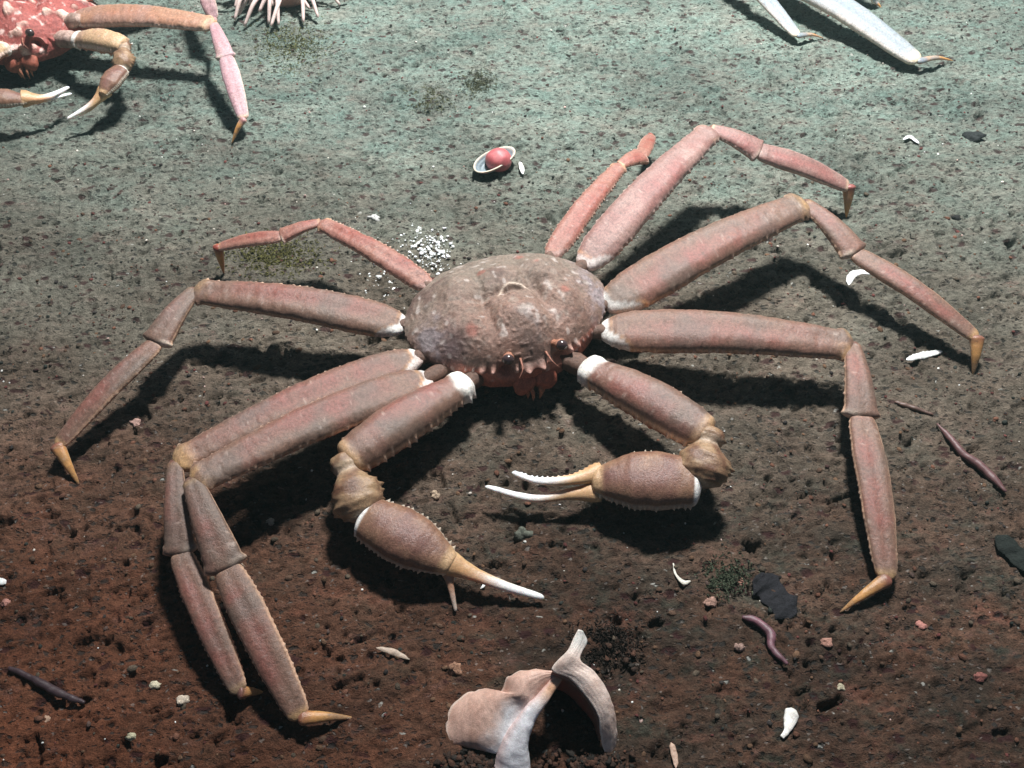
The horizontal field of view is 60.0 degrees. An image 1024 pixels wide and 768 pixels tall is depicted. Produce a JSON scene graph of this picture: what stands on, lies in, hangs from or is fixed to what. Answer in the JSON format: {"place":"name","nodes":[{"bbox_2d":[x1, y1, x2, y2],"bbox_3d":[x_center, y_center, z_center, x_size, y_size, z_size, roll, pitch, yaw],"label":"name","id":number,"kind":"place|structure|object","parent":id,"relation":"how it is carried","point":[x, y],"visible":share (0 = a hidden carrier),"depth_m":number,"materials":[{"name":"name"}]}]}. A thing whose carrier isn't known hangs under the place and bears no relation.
{"place":"outdoors","nodes":[
{"label":"outdoors","id":0,"kind":"place"},
{"bbox_2d":[0,0,1023,767],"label":"seabed","id":1,"kind":"structure","parent":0,"point":[384,174],"depth_m":0.66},
{"bbox_2d":[0,578,6,584],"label":"shell fragment","id":2,"kind":"object","parent":1,"relation":"on","point":[3,581],"visible":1,"depth_m":0.56,"materials":[{"name":"white"}]},
{"bbox_2d":[0,598,10,606],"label":"pebble","id":3,"kind":"object","parent":1,"relation":"on","point":[5,602],"visible":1,"depth_m":0.55,"materials":[{"name":"pink stone"}]},
{"bbox_2d":[7,666,85,704],"bbox_3d":[-0.272,0.176,0.517,0.056,0.005,0.005,19,53,15],"label":"worm","id":4,"kind":"object","parent":1,"relation":"on","point":[49,688],"visible":1,"depth_m":0.52},
{"bbox_2d":[44,715,50,721],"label":"pebble","id":5,"kind":"object","parent":1,"relation":"on","point":[48,718],"visible":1,"depth_m":0.51,"materials":[{"name":"stone"}]},
{"bbox_2d":[0,0,248,142],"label":"crab","id":6,"kind":"object","parent":1,"relation":"on","point":[33,33],"visible":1,"depth_m":0.90,"materials":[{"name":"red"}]},
{"bbox_2d":[125,733,135,741],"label":"pebble","id":7,"kind":"object","parent":1,"relation":"on","point":[130,737],"visible":1,"depth_m":0.50,"materials":[{"name":"beige stone"}]},
{"bbox_2d":[129,418,140,426],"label":"pebble","id":8,"kind":"object","parent":1,"relation":"on","point":[135,421],"visible":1,"depth_m":0.64,"materials":[{"name":"pink stone"}]},
{"bbox_2d":[148,681,161,689],"bbox_3d":[-0.208,0.176,0.518,0.008,0.004,0.005,0,50,0],"label":"pebble","id":9,"kind":"object","parent":1,"relation":"on","point":[154,685],"visible":1,"depth_m":0.52,"materials":[{"name":"beige stone"}]},
{"bbox_2d":[176,695,189,705],"bbox_3d":[-0.190,0.184,0.514,0.008,0.006,0.006,0,50,0],"label":"pebble","id":10,"kind":"object","parent":1,"relation":"on","point":[181,699],"visible":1,"depth_m":0.51,"materials":[{"name":"beige stone"}]},
{"bbox_2d":[197,224,339,282],"bbox_3d":[-0.210,-0.111,0.756,0.127,0.005,0.082,0,50,0],"label":"weed patch","id":11,"kind":"object","parent":1,"relation":"on","point":[252,250],"visible":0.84,"depth_m":0.75,"materials":[{"name":"green plant"}]},
{"bbox_2d":[266,518,274,525],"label":"pebble","id":12,"kind":"object","parent":1,"relation":"on","point":[270,521],"visible":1,"depth_m":0.59,"materials":[{"name":"black stone"}]},
{"bbox_2d":[233,0,346,26],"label":"sea anemone","id":13,"kind":"object","parent":1,"relation":"on","point":[277,4],"visible":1,"depth_m":1.00},
{"bbox_2d":[242,7,346,82],"bbox_3d":[-0.249,-0.386,0.988,0.141,0.005,0.179,0,50,0],"label":"weed patch","id":14,"kind":"object","parent":1,"relation":"on","point":[293,46],"visible":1,"depth_m":0.98,"materials":[{"name":"green plant"}]},
{"bbox_2d":[367,214,379,221],"bbox_3d":[-0.123,-0.147,0.787,0.012,0.009,0.008,0,50,0],"label":"white grain","id":15,"kind":"object","parent":1,"relation":"on","point":[374,217],"visible":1,"depth_m":0.79},
{"bbox_2d":[376,647,408,658],"bbox_3d":[-0.071,0.160,0.527,0.020,0.002,0.008,0,50,0],"label":"shell fragment","id":16,"kind":"object","parent":1,"relation":"on","point":[393,652],"visible":1,"depth_m":0.53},
{"bbox_2d":[359,203,461,296],"bbox_3d":[-0.089,-0.116,0.760,0.094,0.006,0.127,0,50,0],"label":"white grit","id":17,"kind":"object","parent":1,"relation":"on","point":[421,253],"visible":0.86,"depth_m":0.76,"materials":[{"name":"white gravel"}]},
{"bbox_2d":[400,80,466,113],"bbox_3d":[-0.088,-0.296,0.915,0.076,0.003,0.070,24,54,19],"label":"weed patch","id":18,"kind":"object","parent":1,"relation":"on","point":[427,101],"visible":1,"depth_m":0.91,"materials":[{"name":"plant"}]},
{"bbox_2d":[430,490,439,499],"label":"pebble","id":19,"kind":"object","parent":1,"relation":"on","point":[435,495],"visible":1,"depth_m":0.60,"materials":[{"name":"beige stone"}]},
{"bbox_2d":[448,661,461,675],"bbox_3d":[-0.033,0.168,0.522,0.009,0.012,0.009,0,50,0],"label":"pebble","id":20,"kind":"object","parent":1,"relation":"on","point":[454,667],"visible":1,"depth_m":0.52,"materials":[{"name":"beige stone"}]},
{"bbox_2d":[457,60,504,99],"bbox_3d":[-0.035,-0.319,0.935,0.055,0.002,0.083,0,50,0],"label":"weed patch","id":21,"kind":"object","parent":1,"relation":"on","point":[476,87],"visible":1,"depth_m":0.93,"materials":[{"name":"plant"}]},
{"bbox_2d":[473,146,515,173],"bbox_3d":[-0.017,-0.209,0.835,0.046,0.014,0.026,-30,56,-23],"label":"empty shell","id":22,"kind":"object","parent":1,"relation":"on","point":[480,166],"visible":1,"depth_m":0.83},
{"bbox_2d":[485,148,511,171],"bbox_3d":[-0.013,-0.211,0.835,0.025,0.022,0.024,0,50,0],"label":"sea anemone","id":23,"kind":"object","parent":22,"relation":"in","point":[495,157],"visible":1,"depth_m":0.83},
{"bbox_2d":[1,6,1020,760],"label":"pale crumbs","id":24,"kind":"object","parent":1,"relation":"on","point":[583,426],"visible":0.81,"depth_m":0.71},
{"bbox_2d":[0,0,1023,767],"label":"dark grit","id":25,"kind":"object","parent":1,"relation":"on","point":[912,576],"visible":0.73,"depth_m":0.72,"materials":[{"name":"black gravel"}]},
{"bbox_2d":[0,107,1023,767],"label":"mud crumbs","id":26,"kind":"object","parent":1,"relation":"on","point":[808,759],"visible":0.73,"depth_m":0.58,"materials":[{"name":"brown soil"}]},
{"bbox_2d":[50,125,984,725],"bbox_3d":[0.026,-0.015,0.633,0.676,0.074,0.465,-19,53,-15],"label":"crab","id":27,"kind":"object","parent":1,"relation":"on","point":[522,323],"visible":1,"depth_m":0.62,"materials":[{"name":"pink"}]},
{"bbox_2d":[518,162,524,173],"bbox_3d":[0.009,-0.204,0.838,0.006,0.003,0.020,0,50,0],"label":"shell fragment","id":28,"kind":"object","parent":1,"relation":"on","point":[521,168],"visible":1,"depth_m":0.84,"materials":[{"name":"white"}]},
{"bbox_2d":[513,526,532,541],"bbox_3d":[0.008,0.100,0.582,0.015,0.012,0.010,0,50,0],"label":"pebble","id":29,"kind":"object","parent":1,"relation":"on","point":[521,533],"visible":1,"depth_m":0.58,"materials":[{"name":"grey stone"}]},
{"bbox_2d":[445,629,617,767],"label":"bone","id":30,"kind":"object","parent":1,"relation":"on","point":[501,723],"visible":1,"depth_m":0.49},
{"bbox_2d":[433,643,642,767],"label":"mud clods","id":31,"kind":"object","parent":1,"relation":"on","point":[478,758],"visible":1,"depth_m":0.49,"materials":[{"name":"brown soil"}]},
{"bbox_2d":[546,609,660,679],"bbox_3d":[0.058,0.158,0.536,0.066,0.011,0.041,-16,52,-13],"label":"weed patch","id":32,"kind":"object","parent":1,"relation":"on","point":[604,647],"visible":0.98,"depth_m":0.54,"materials":[{"name":"plant"}]},
{"bbox_2d":[669,743,677,767],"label":"shell fragment","id":33,"kind":"object","parent":1,"relation":"on","point":[674,754],"visible":1,"depth_m":0.49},
{"bbox_2d":[673,563,690,584],"bbox_3d":[0.108,0.121,0.563,0.010,0.002,0.015,0,50,0],"label":"shell fragment","id":34,"kind":"object","parent":1,"relation":"on","point":[682,581],"visible":1,"depth_m":0.56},
{"bbox_2d":[703,596,716,607],"bbox_3d":[0.123,0.136,0.554,0.009,0.006,0.008,0,50,0],"label":"pebble","id":35,"kind":"object","parent":1,"relation":"on","point":[710,601],"visible":1,"depth_m":0.55,"materials":[{"name":"stone"}]},
{"bbox_2d":[691,549,760,602],"bbox_3d":[0.136,0.123,0.563,0.037,0.004,0.046,35,58,26],"label":"weed patch","id":36,"kind":"object","parent":1,"relation":"on","point":[727,578],"visible":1,"depth_m":0.56,"materials":[{"name":"green plant"}]},
{"bbox_2d":[734,643,745,651],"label":"pebble","id":37,"kind":"object","parent":1,"relation":"on","point":[739,647],"visible":1,"depth_m":0.53,"materials":[{"name":"pink stone"}]},
{"bbox_2d":[736,578,746,585],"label":"pebble","id":38,"kind":"object","parent":1,"relation":"on","point":[740,581],"visible":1,"depth_m":0.56,"materials":[{"name":"pink stone"}]},
{"bbox_2d":[742,615,787,664],"bbox_3d":[0.154,0.152,0.533,0.011,0.005,0.038,-25,54,-20],"label":"worm","id":39,"kind":"object","parent":1,"relation":"on","point":[767,630],"visible":1,"depth_m":0.53},
{"bbox_2d":[752,572,797,619],"bbox_3d":[0.165,0.133,0.555,0.023,0.007,0.034,-23,54,-18],"label":"seaweed scrap","id":40,"kind":"object","parent":1,"relation":"on","point":[781,602],"visible":1,"depth_m":0.56,"materials":[{"name":"black plant"}]},
{"bbox_2d":[780,708,798,738],"bbox_3d":[0.157,0.192,0.501,0.008,0.003,0.019,16,52,13],"label":"shell fragment","id":41,"kind":"object","parent":1,"relation":"on","point":[791,716],"visible":1,"depth_m":0.50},
{"bbox_2d":[820,638,832,647],"bbox_3d":[0.189,0.156,0.535,0.008,0.005,0.007,0,50,0],"label":"pebble","id":42,"kind":"object","parent":1,"relation":"on","point":[826,642],"visible":1,"depth_m":0.53,"materials":[{"name":"stone"}]},
{"bbox_2d":[837,683,845,690],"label":"pebble","id":43,"kind":"object","parent":1,"relation":"on","point":[840,686],"visible":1,"depth_m":0.52,"materials":[{"name":"beige stone"}]},
{"bbox_2d":[756,0,952,64],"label":"crab","id":44,"kind":"object","parent":1,"relation":"on","point":[858,18],"visible":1,"depth_m":0.96,"materials":[{"name":"grey"}]},
{"bbox_2d":[846,270,868,284],"bbox_3d":[0.284,-0.090,0.734,0.026,0.003,0.011,-27,55,-21],"label":"shell fragment","id":45,"kind":"object","parent":1,"relation":"on","point":[852,276],"visible":0.94,"depth_m":0.73,"materials":[{"name":"white"}]},
{"bbox_2d":[903,135,918,142],"bbox_3d":[0.388,-0.238,0.861,0.016,0.002,0.010,20,53,16],"label":"shell fragment","id":46,"kind":"object","parent":1,"relation":"on","point":[911,137],"visible":1,"depth_m":0.86,"materials":[{"name":"white"}]},
{"bbox_2d":[894,401,932,414],"bbox_3d":[0.293,0.018,0.646,0.027,0.004,0.004,20,53,16],"label":"worm","id":47,"kind":"object","parent":1,"relation":"on","point":[908,406],"visible":1,"depth_m":0.65},
{"bbox_2d":[915,620,926,629],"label":"pebble","id":48,"kind":"object","parent":1,"relation":"on","point":[920,625],"visible":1,"depth_m":0.54,"materials":[{"name":"pink stone"}]},
{"bbox_2d":[906,350,941,360],"bbox_3d":[0.317,-0.022,0.681,0.030,0.003,0.011,0,50,0],"label":"shell fragment","id":49,"kind":"object","parent":1,"relation":"on","point":[920,355],"visible":1,"depth_m":0.68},
{"bbox_2d":[951,215,960,219],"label":"pebble","id":50,"kind":"object","parent":1,"relation":"on","point":[955,217],"visible":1,"depth_m":0.78,"materials":[{"name":"grey stone"}]},
{"bbox_2d":[936,423,1006,492],"bbox_3d":[0.320,0.051,0.620,0.008,0.006,0.064,-26,55,-20],"label":"worm","id":51,"kind":"object","parent":1,"relation":"on","point":[985,470],"visible":1,"depth_m":0.62},
{"bbox_2d":[962,131,986,142],"bbox_3d":[0.451,-0.239,0.865,0.021,0.012,0.016,0,50,0],"label":"pebble","id":52,"kind":"object","parent":1,"relation":"on","point":[975,136],"visible":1,"depth_m":0.86,"materials":[{"name":"grey stone"}]},
{"bbox_2d":[974,672,987,682],"bbox_3d":[0.275,0.172,0.522,0.009,0.005,0.007,0,50,0],"label":"pebble","id":53,"kind":"object","parent":1,"relation":"on","point":[979,677],"visible":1,"depth_m":0.52,"materials":[{"name":"stone"}]},
{"bbox_2d":[995,535,1023,570],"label":"seaweed scrap","id":54,"kind":"object","parent":1,"relation":"on","point":[1010,548],"visible":1,"depth_m":0.58,"materials":[{"name":"grey plant"}]}
]}

